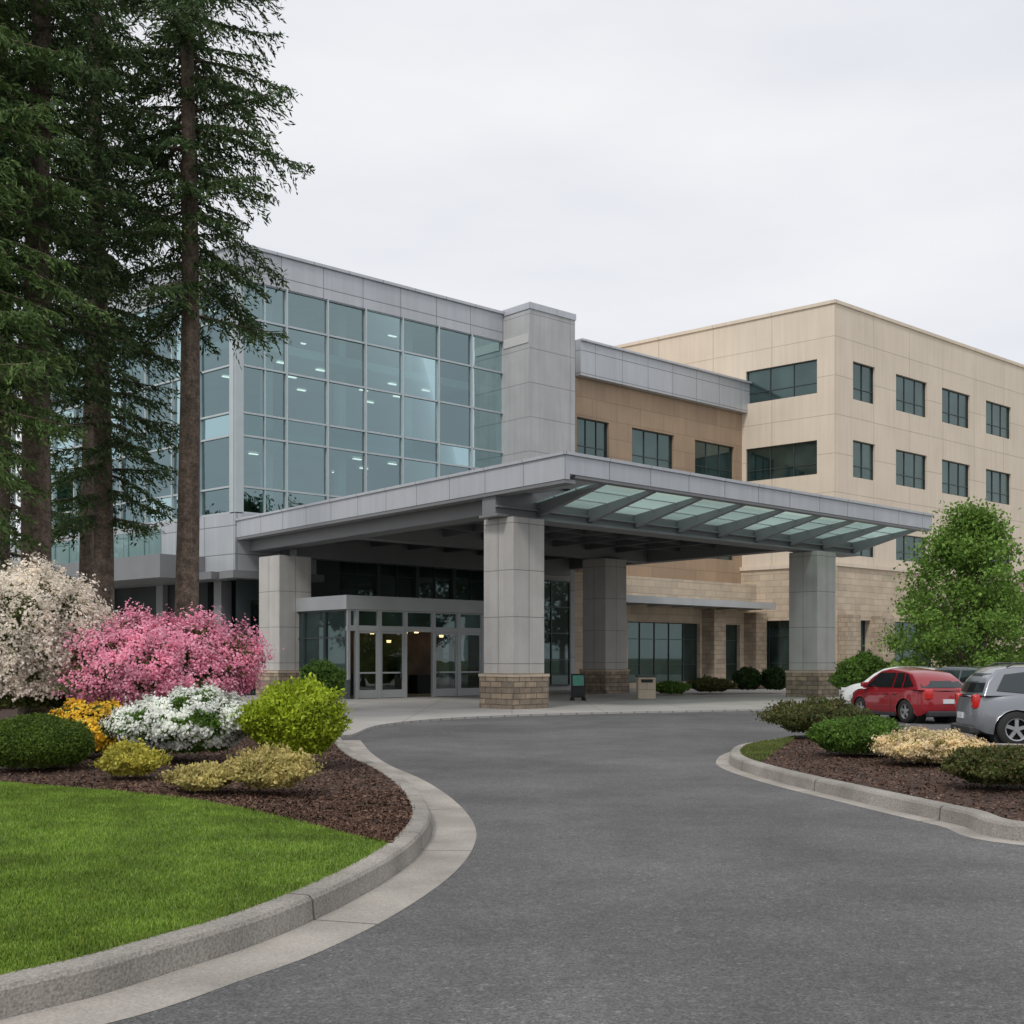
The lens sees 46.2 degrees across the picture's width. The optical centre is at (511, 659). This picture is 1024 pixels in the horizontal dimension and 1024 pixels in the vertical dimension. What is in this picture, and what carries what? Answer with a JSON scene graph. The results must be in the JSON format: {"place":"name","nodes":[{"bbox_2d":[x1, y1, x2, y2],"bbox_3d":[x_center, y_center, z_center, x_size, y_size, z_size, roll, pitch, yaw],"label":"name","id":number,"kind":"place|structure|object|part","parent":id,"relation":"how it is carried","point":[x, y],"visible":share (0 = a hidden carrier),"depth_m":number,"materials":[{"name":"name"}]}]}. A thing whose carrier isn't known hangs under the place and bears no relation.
{"place":"outdoors","nodes":[
{"label":"outdoors","id":0,"kind":"place"},
{"bbox_2d":[0,781,388,974],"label":"lawn","id":1,"kind":"structure","parent":0,"point":[47,839],"depth_m":9.54,"materials":[{"name":"plant"}]},
{"bbox_2d":[0,706,414,842],"bbox_3d":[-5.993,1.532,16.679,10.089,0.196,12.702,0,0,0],"label":"bark mulch","id":2,"kind":"object","parent":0,"point":[360,822],"visible":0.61,"depth_m":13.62,"materials":[{"name":"brown wood"}]},
{"bbox_2d":[0,0,90,708],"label":"conifer tree","id":3,"kind":"object","parent":2,"relation":"on","point":[6,500],"visible":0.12,"depth_m":36.93,"materials":[{"name":"green plant"}]},
{"bbox_2d":[0,711,97,768],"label":"round shrub","id":4,"kind":"object","parent":2,"relation":"on","point":[36,740],"visible":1,"depth_m":15.98,"materials":[{"name":"green plant"}]},
{"bbox_2d":[0,0,118,555],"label":"conifer tree","id":5,"kind":"object","parent":2,"relation":"on","point":[16,418],"visible":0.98,"depth_m":25.03,"materials":[{"name":"green plant"}]},
{"bbox_2d":[0,545,127,710],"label":"flowering shrub","id":6,"kind":"object","parent":2,"relation":"on","point":[40,610],"visible":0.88,"depth_m":22.63,"materials":[{"name":"white plant"}]},
{"bbox_2d":[0,0,154,715],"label":"conifer tree","id":7,"kind":"object","parent":2,"relation":"on","point":[41,27],"visible":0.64,"depth_m":26.86,"materials":[{"name":"green plant"}]},
{"bbox_2d":[48,696,123,753],"bbox_3d":[-6.299,0.988,18.205,1.714,0.865,1.433,0,0,0],"label":"flowering shrub","id":8,"kind":"object","parent":2,"relation":"on","point":[90,715],"visible":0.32,"depth_m":17.82,"materials":[{"name":"yellow plant"}]},
{"bbox_2d":[14,0,178,704],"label":"conifer tree","id":9,"kind":"object","parent":2,"relation":"on","point":[86,558],"visible":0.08,"depth_m":39.90,"materials":[{"name":"green plant"}]},
{"bbox_2d":[4,0,201,620],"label":"conifer tree","id":10,"kind":"object","parent":2,"relation":"on","point":[99,502],"visible":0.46,"depth_m":30.75,"materials":[{"name":"green plant"}]},
{"bbox_2d":[88,736,172,776],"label":"shrub","id":11,"kind":"object","parent":2,"relation":"on","point":[125,758],"visible":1,"depth_m":14.88,"materials":[{"name":"yellow plant"}]},
{"bbox_2d":[48,598,283,705],"bbox_3d":[-7.094,-0.014,24.019,4.537,2.376,4.244,0,0,-29],"label":"flowering shrub","id":12,"kind":"object","parent":2,"relation":"on","point":[160,660],"visible":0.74,"depth_m":22.69,"materials":[{"name":"pink plant"}]},
{"bbox_2d":[98,679,250,754],"bbox_3d":[-4.893,0.845,17.873,2.476,1.117,2.271,0,0,0],"label":"flowering shrub","id":13,"kind":"object","parent":2,"relation":"on","point":[182,720],"visible":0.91,"depth_m":17.23,"materials":[{"name":"white plant"}]},
{"bbox_2d":[65,0,315,629],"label":"conifer tree","id":14,"kind":"object","parent":2,"relation":"on","point":[184,292],"visible":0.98,"depth_m":28.77,"materials":[{"name":"green plant"}]},
{"bbox_2d":[155,760,237,791],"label":"shrub","id":15,"kind":"object","parent":2,"relation":"on","point":[201,776],"visible":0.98,"depth_m":13.51,"materials":[{"name":"plant"}]},
{"bbox_2d":[222,741,326,790],"bbox_3d":[-2.762,1.215,13.911,1.262,0.564,1.161,0,0,0],"label":"shrub","id":16,"kind":"object","parent":2,"relation":"on","point":[267,766],"visible":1,"depth_m":13.66,"materials":[{"name":"plant"}]},
{"bbox_2d":[230,672,352,756],"bbox_3d":[-3.248,0.800,17.616,1.820,1.259,1.609,0,0,0],"label":"round shrub","id":17,"kind":"object","parent":2,"relation":"on","point":[296,715],"visible":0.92,"depth_m":17.19,"materials":[{"name":"green plant"}]},
{"bbox_2d":[299,657,346,700],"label":"dark shrub","id":18,"kind":"object","parent":2,"relation":"on","point":[329,672],"visible":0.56,"depth_m":40.65,"materials":[{"name":"green plant"}]},
{"bbox_2d":[67,688,850,737],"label":"pavement","id":19,"kind":"structure","parent":0,"point":[369,713],"depth_m":44.57,"materials":[{"name":"concrete"}]},
{"bbox_2d":[10,242,503,695],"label":"glass building","id":20,"kind":"structure","parent":19,"relation":"on","point":[363,383],"depth_m":63.08,"materials":[{"name":"glass"}]},
{"bbox_2d":[251,601,258,690],"bbox_3d":[-11.738,-0.675,58.239,2.300,4.350,0.100,0,0,-42],"label":"window","id":21,"kind":"structure","parent":20,"relation":"in","point":[254,604],"depth_m":57.68,"materials":[{"name":"grey glass"}]},
{"bbox_2d":[340,562,375,595],"bbox_3d":[-7.967,-4.400,61.673,2.300,2.400,0.100,0,0,-42],"label":"window","id":22,"kind":"structure","parent":20,"relation":"in","point":[355,578],"depth_m":61.65,"materials":[{"name":"black glass"}]},
{"bbox_2d":[381,564,414,597],"bbox_3d":[-6.082,-4.400,63.390,2.300,2.400,0.100,0,0,-42],"label":"window","id":23,"kind":"structure","parent":20,"relation":"in","point":[396,581],"depth_m":63.38,"materials":[{"name":"black glass"}]},
{"bbox_2d":[420,567,451,598],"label":"window","id":24,"kind":"structure","parent":20,"relation":"in","point":[435,583],"depth_m":65.18,"materials":[{"name":"black glass"}]},
{"bbox_2d":[456,570,483,600],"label":"window","id":25,"kind":"structure","parent":20,"relation":"in","point":[469,584],"depth_m":66.78,"materials":[{"name":"black glass"}]},
{"bbox_2d":[296,595,483,698],"bbox_3d":[-5.380,-0.558,57.057,9.837,4.497,5.600,0,0,-42],"label":"entrance vestibule","id":26,"kind":"object","parent":19,"relation":"on","point":[380,647],"visible":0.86,"depth_m":54.00,"materials":[{"name":"metal"}]},
{"bbox_2d":[298,612,302,675],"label":"window","id":27,"kind":"structure","parent":26,"relation":"in","point":[300,638],"depth_m":54.66,"materials":[{"name":"grey glass"}]},
{"bbox_2d":[303,611,323,666],"bbox_3d":[-8.855,-0.676,53.791,0.100,3.012,1.650,0,0,-42],"label":"window","id":28,"kind":"structure","parent":26,"relation":"in","point":[313,621],"depth_m":53.89,"materials":[{"name":"grey glass"}]},
{"bbox_2d":[324,610,345,678],"bbox_3d":[-7.711,-0.676,52.534,0.100,3.012,1.650,0,0,-42],"label":"window","id":29,"kind":"structure","parent":26,"relation":"in","point":[334,620],"depth_m":52.61,"materials":[{"name":"teal glass"}]},
{"bbox_2d":[350,609,354,626],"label":"window","id":30,"kind":"structure","parent":26,"relation":"in","point":[352,612],"depth_m":52.12,"materials":[{"name":"glass"}]},
{"bbox_2d":[358,610,377,626],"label":"window","id":31,"kind":"structure","parent":26,"relation":"in","point":[366,618],"depth_m":52.66,"materials":[{"name":"glass"}]},
{"bbox_2d":[381,610,403,627],"bbox_3d":[-5.352,-1.822,53.539,1.297,0.741,0.100,0,0,-42],"label":"window","id":32,"kind":"structure","parent":26,"relation":"in","point":[388,618],"depth_m":53.59,"materials":[{"name":"glass"}]},
{"bbox_2d":[381,631,403,697],"bbox_3d":[-5.349,0.204,53.536,0.978,2.932,0.897,0,0,0],"label":"door","id":33,"kind":"structure","parent":26,"relation":"in","point":[392,643],"depth_m":53.55,"materials":[{"name":"glass"}]},
{"bbox_2d":[407,611,431,627],"bbox_3d":[-4.226,-1.822,54.565,1.468,0.741,0.100,0,0,-42],"label":"window","id":34,"kind":"structure","parent":26,"relation":"in","point":[414,619],"depth_m":54.60,"materials":[{"name":"glass"}]},
{"bbox_2d":[435,612,456,628],"bbox_3d":[-3.081,-1.822,55.608,1.351,0.741,0.100,0,0,-42],"label":"window","id":35,"kind":"structure","parent":26,"relation":"in","point":[442,620],"depth_m":55.63,"materials":[{"name":"glass"}]},
{"bbox_2d":[435,633,456,695],"bbox_3d":[-3.077,0.204,55.604,1.018,2.932,0.933,0,0,0],"label":"door","id":36,"kind":"structure","parent":26,"relation":"in","point":[445,643],"depth_m":55.60,"materials":[{"name":"glass"}]},
{"bbox_2d":[460,613,480,628],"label":"window","id":37,"kind":"structure","parent":26,"relation":"in","point":[467,620],"depth_m":56.60,"materials":[{"name":"glass"}]},
{"bbox_2d":[502,302,575,689],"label":"stair tower","id":38,"kind":"structure","parent":19,"relation":"on","point":[538,380],"depth_m":67.37,"materials":[{"name":"concrete"}]},
{"bbox_2d":[544,580,569,685],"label":"window","id":39,"kind":"structure","parent":38,"relation":"in","point":[556,593],"depth_m":67.60,"materials":[{"name":"grey glass"}]},
{"bbox_2d":[570,674,585,700],"bbox_3d":[2.750,1.130,50.000,0.600,1.120,0.440,0,0,-15],"label":"notice sign","id":40,"kind":"object","parent":19,"relation":"on","point":[577,685],"visible":1,"depth_m":49.96,"materials":[{"name":"black metal"}]},
{"bbox_2d":[236,451,933,708],"bbox_3d":[2.812,-2.450,55.803,25.828,8.400,24.289,0,0,-43],"label":"entrance canopy","id":41,"kind":"object","parent":19,"relation":"on","point":[516,531],"visible":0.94,"depth_m":49.83,"materials":[{"name":"grey concrete"}]},
{"bbox_2d":[635,675,656,698],"bbox_3d":[5.807,1.165,52.000,0.840,1.050,0.840,0,0,0],"label":"litter bin","id":42,"kind":"object","parent":19,"relation":"on","point":[645,686],"visible":0.99,"depth_m":51.62,"materials":[{"name":"stone"}]},
{"bbox_2d":[656,680,691,693],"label":"bed shrub","id":43,"kind":"object","parent":19,"relation":"on","point":[670,687],"visible":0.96,"depth_m":57.51,"materials":[{"name":"green plant"}]},
{"bbox_2d":[575,338,775,687],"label":"brown building","id":44,"kind":"structure","parent":19,"relation":"on","point":[687,620],"depth_m":77.15,"materials":[{"name":"concrete"}]},
{"bbox_2d":[577,417,606,457],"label":"window","id":45,"kind":"structure","parent":44,"relation":"in","point":[591,434],"depth_m":73.18,"materials":[{"name":"teal glass"}]},
{"bbox_2d":[632,428,671,468],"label":"window","id":46,"kind":"structure","parent":44,"relation":"in","point":[648,448],"depth_m":76.90,"materials":[{"name":"teal glass"}]},
{"bbox_2d":[628,622,696,682],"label":"window","id":47,"kind":"structure","parent":44,"relation":"in","point":[668,651],"depth_m":75.98,"materials":[{"name":"grey glass"}]},
{"bbox_2d":[695,440,731,478],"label":"window","id":48,"kind":"structure","parent":44,"relation":"in","point":[711,459],"depth_m":81.16,"materials":[{"name":"teal glass"}]},
{"bbox_2d":[712,556,731,559],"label":"window","id":49,"kind":"structure","parent":44,"relation":"in","point":[724,558],"depth_m":82.01,"materials":[{"name":"grey glass"}]},
{"bbox_2d":[726,625,736,680],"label":"window","id":50,"kind":"structure","parent":44,"relation":"in","point":[731,630],"depth_m":80.69,"materials":[{"name":"black glass"}]},
{"bbox_2d":[686,674,737,691],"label":"bed shrub","id":51,"kind":"object","parent":19,"relation":"on","point":[708,683],"visible":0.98,"depth_m":59.37,"materials":[{"name":"green plant"}]},
{"bbox_2d":[690,685,785,689],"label":"planting bed","id":52,"kind":"object","parent":19,"relation":"on","point":[760,687],"visible":0.07,"depth_m":70.03,"materials":[{"name":"brown soil"}]},
{"bbox_2d":[731,666,763,689],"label":"bed shrub","id":53,"kind":"object","parent":19,"relation":"on","point":[747,678],"visible":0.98,"depth_m":60.60,"materials":[{"name":"green plant"}]},
{"bbox_2d":[759,665,785,689],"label":"bed shrub","id":54,"kind":"object","parent":19,"relation":"on","point":[774,677],"visible":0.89,"depth_m":60.60,"materials":[{"name":"green plant"}]},
{"bbox_2d":[826,649,894,689],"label":"round shrub","id":55,"kind":"object","parent":19,"relation":"on","point":[861,666],"visible":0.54,"depth_m":48.40,"materials":[{"name":"green plant"}]},
{"bbox_2d":[5,0,1023,539],"label":"sky","id":56,"kind":"structure","parent":0,"point":[637,170],"materials":[{"name":"white"}]},
{"bbox_2d":[107,711,1023,1023],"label":"road","id":57,"kind":"structure","parent":0,"point":[641,869],"depth_m":8.48,"materials":[{"name":"grey asphalt"}]},
{"bbox_2d":[0,737,431,1019],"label":"kerb","id":58,"kind":"structure","parent":57,"relation":"on","point":[25,991],"depth_m":7.07,"materials":[{"name":"concrete"}]},
{"bbox_2d":[0,740,475,1023],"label":"gutter","id":59,"kind":"object","parent":57,"relation":"on","point":[441,857],"visible":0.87,"depth_m":7.57,"materials":[{"name":"concrete"}]},
{"bbox_2d":[716,752,1023,844],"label":"gutter","id":60,"kind":"object","parent":57,"relation":"on","point":[722,761],"visible":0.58,"depth_m":14.29,"materials":[{"name":"concrete"}]},
{"bbox_2d":[729,735,1023,840],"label":"kerb","id":61,"kind":"structure","parent":57,"relation":"on","point":[985,823],"depth_m":14.10,"materials":[{"name":"concrete"}]},
{"bbox_2d":[840,666,936,700],"bbox_3d":[14.746,1.028,44.995,4.640,1.616,2.140,0,0,30],"label":"parked car","id":62,"kind":"object","parent":57,"relation":"on","point":[849,690],"visible":0.06,"depth_m":45.07,"materials":[{"name":"white paint"}]},
{"bbox_2d":[761,736,1023,820],"bbox_3d":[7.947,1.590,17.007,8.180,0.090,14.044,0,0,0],"label":"bark mulch","id":63,"kind":"object","parent":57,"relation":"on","point":[832,753],"visible":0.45,"depth_m":16.67,"materials":[{"name":"brown wood"}]},
{"bbox_2d":[746,694,877,733],"bbox_3d":[6.310,1.084,24.610,2.403,0.874,2.291,0,0,-24],"label":"bronze shrub","id":64,"kind":"object","parent":63,"relation":"on","point":[802,716],"visible":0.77,"depth_m":24.15,"materials":[{"name":"green plant"}]},
{"bbox_2d":[804,714,903,753],"bbox_3d":[5.766,1.227,20.014,1.778,0.663,1.626,0,0,0],"label":"round shrub","id":65,"kind":"object","parent":63,"relation":"on","point":[852,734],"visible":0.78,"depth_m":19.59,"materials":[{"name":"green plant"}]},
{"bbox_2d":[867,724,996,763],"bbox_3d":[6.419,1.277,18.278,1.955,0.579,1.672,0,0,16],"label":"flowering shrub","id":66,"kind":"object","parent":63,"relation":"on","point":[918,745],"visible":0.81,"depth_m":17.88,"materials":[{"name":"beige plant"}]},
{"bbox_2d":[932,742,1023,786],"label":"bronze shrub","id":67,"kind":"object","parent":63,"relation":"on","point":[994,765],"visible":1,"depth_m":14.57,"materials":[{"name":"green plant"}]},
{"label":"island lawn","id":68,"kind":"structure","parent":63,"relation":"on","visible":0},
{"bbox_2d":[740,735,795,761],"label":"island grass","id":69,"kind":"structure","parent":68,"relation":"on","point":[760,751],"depth_m":21.24,"materials":[{"name":"green plant"}]},
{"bbox_2d":[849,667,962,722],"bbox_3d":[11.353,1.018,34.590,2.060,1.636,3.990,0,0,-16],"label":"parked car","id":70,"kind":"object","parent":57,"relation":"on","point":[910,695],"visible":0.88,"depth_m":33.31,"materials":[{"name":"red paint"}]},
{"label":"side window","id":71,"kind":"part","parent":70,"relation":"part of","materials":[{"name":"black glass"}]},
{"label":"side window","id":72,"kind":"part","parent":70,"relation":"part of","materials":[{"name":"black glass"}]},
{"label":"side window","id":73,"kind":"part","parent":70,"relation":"part of","materials":[{"name":"black glass"}]},
{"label":"rear window","id":74,"kind":"part","parent":70,"relation":"part of","materials":[{"name":"grey glass"}]},
{"bbox_2d":[935,666,984,684],"bbox_3d":[16.130,1.018,42.991,2.140,1.636,4.640,0,0,-30],"label":"parked car","id":75,"kind":"object","parent":57,"relation":"on","point":[962,674],"visible":0.04,"depth_m":42.23,"materials":[{"name":"grey paint"}]},
{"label":"side window","id":76,"kind":"part","parent":75,"relation":"part of","materials":[{"name":"grey glass"}]},
{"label":"side window","id":77,"kind":"part","parent":75,"relation":"part of","materials":[{"name":"grey glass"}]},
{"bbox_2d":[951,662,1023,743],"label":"parked car","id":78,"kind":"object","parent":57,"relation":"on","point":[989,702],"visible":0.96,"depth_m":23.97,"materials":[{"name":"silver metal"}]},
{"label":"rear window","id":79,"kind":"part","parent":78,"relation":"part of","materials":[{"name":"black glass"}]},
{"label":"side window","id":80,"kind":"part","parent":78,"relation":"part of","materials":[{"name":"grey glass"}]},
{"bbox_2d":[615,299,1023,669],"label":"office building","id":81,"kind":"structure","parent":0,"point":[851,402],"depth_m":82.34,"materials":[{"name":"beige concrete"}]},
{"bbox_2d":[767,621,788,669],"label":"window","id":82,"kind":"structure","parent":81,"relation":"in","point":[777,631],"depth_m":81.50,"materials":[{"name":"black glass"}]},
{"bbox_2d":[747,360,816,403],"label":"window","id":83,"kind":"structure","parent":81,"relation":"in","point":[797,379],"depth_m":81.08,"materials":[{"name":"teal glass"}]},
{"bbox_2d":[747,440,816,481],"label":"window","id":84,"kind":"structure","parent":81,"relation":"in","point":[795,459],"depth_m":81.14,"materials":[{"name":"grey glass"}]},
{"bbox_2d":[853,362,872,403],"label":"window","id":85,"kind":"structure","parent":81,"relation":"in","point":[862,374],"depth_m":80.92,"materials":[{"name":"teal glass"}]},
{"bbox_2d":[853,441,872,479],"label":"window","id":86,"kind":"structure","parent":81,"relation":"in","point":[862,452],"depth_m":80.92,"materials":[{"name":"teal glass"}]},
{"bbox_2d":[861,621,864,651],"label":"window","id":87,"kind":"structure","parent":81,"relation":"in","point":[862,622],"depth_m":81.22,"materials":[{"name":"black glass"}]},
{"bbox_2d":[855,539,872,556],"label":"window","id":88,"kind":"structure","parent":81,"relation":"in","point":[868,552],"depth_m":81.24,"materials":[{"name":"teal glass"}]},
{"bbox_2d":[896,375,924,416],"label":"window","id":89,"kind":"structure","parent":81,"relation":"in","point":[910,393],"depth_m":84.95,"materials":[{"name":"teal glass"}]},
{"bbox_2d":[896,450,924,489],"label":"window","id":90,"kind":"structure","parent":81,"relation":"in","point":[910,467],"depth_m":84.97,"materials":[{"name":"teal glass"}]},
{"bbox_2d":[896,535,924,561],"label":"window","id":91,"kind":"structure","parent":81,"relation":"in","point":[900,542],"depth_m":84.68,"materials":[{"name":"teal glass"}]},
{"bbox_2d":[895,622,930,665],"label":"window","id":92,"kind":"structure","parent":81,"relation":"in","point":[896,624],"depth_m":84.99,"materials":[{"name":"teal glass"}]},
{"bbox_2d":[942,388,967,427],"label":"window","id":93,"kind":"structure","parent":81,"relation":"in","point":[954,404],"depth_m":89.05,"materials":[{"name":"teal glass"}]},
{"bbox_2d":[942,460,967,496],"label":"window","id":94,"kind":"structure","parent":81,"relation":"in","point":[954,475],"depth_m":89.05,"materials":[{"name":"teal glass"}]},
{"bbox_2d":[986,401,1008,438],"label":"window","id":95,"kind":"structure","parent":81,"relation":"in","point":[997,416],"depth_m":93.44,"materials":[{"name":"teal glass"}]},
{"bbox_2d":[986,469,1008,504],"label":"window","id":96,"kind":"structure","parent":81,"relation":"in","point":[997,483],"depth_m":93.44,"materials":[{"name":"teal glass"}]},
{"bbox_2d":[863,496,1023,667],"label":"leafy tree","id":97,"kind":"object","parent":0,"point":[969,540],"visible":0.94,"depth_m":46.26,"materials":[{"name":"green plant"}]}
]}

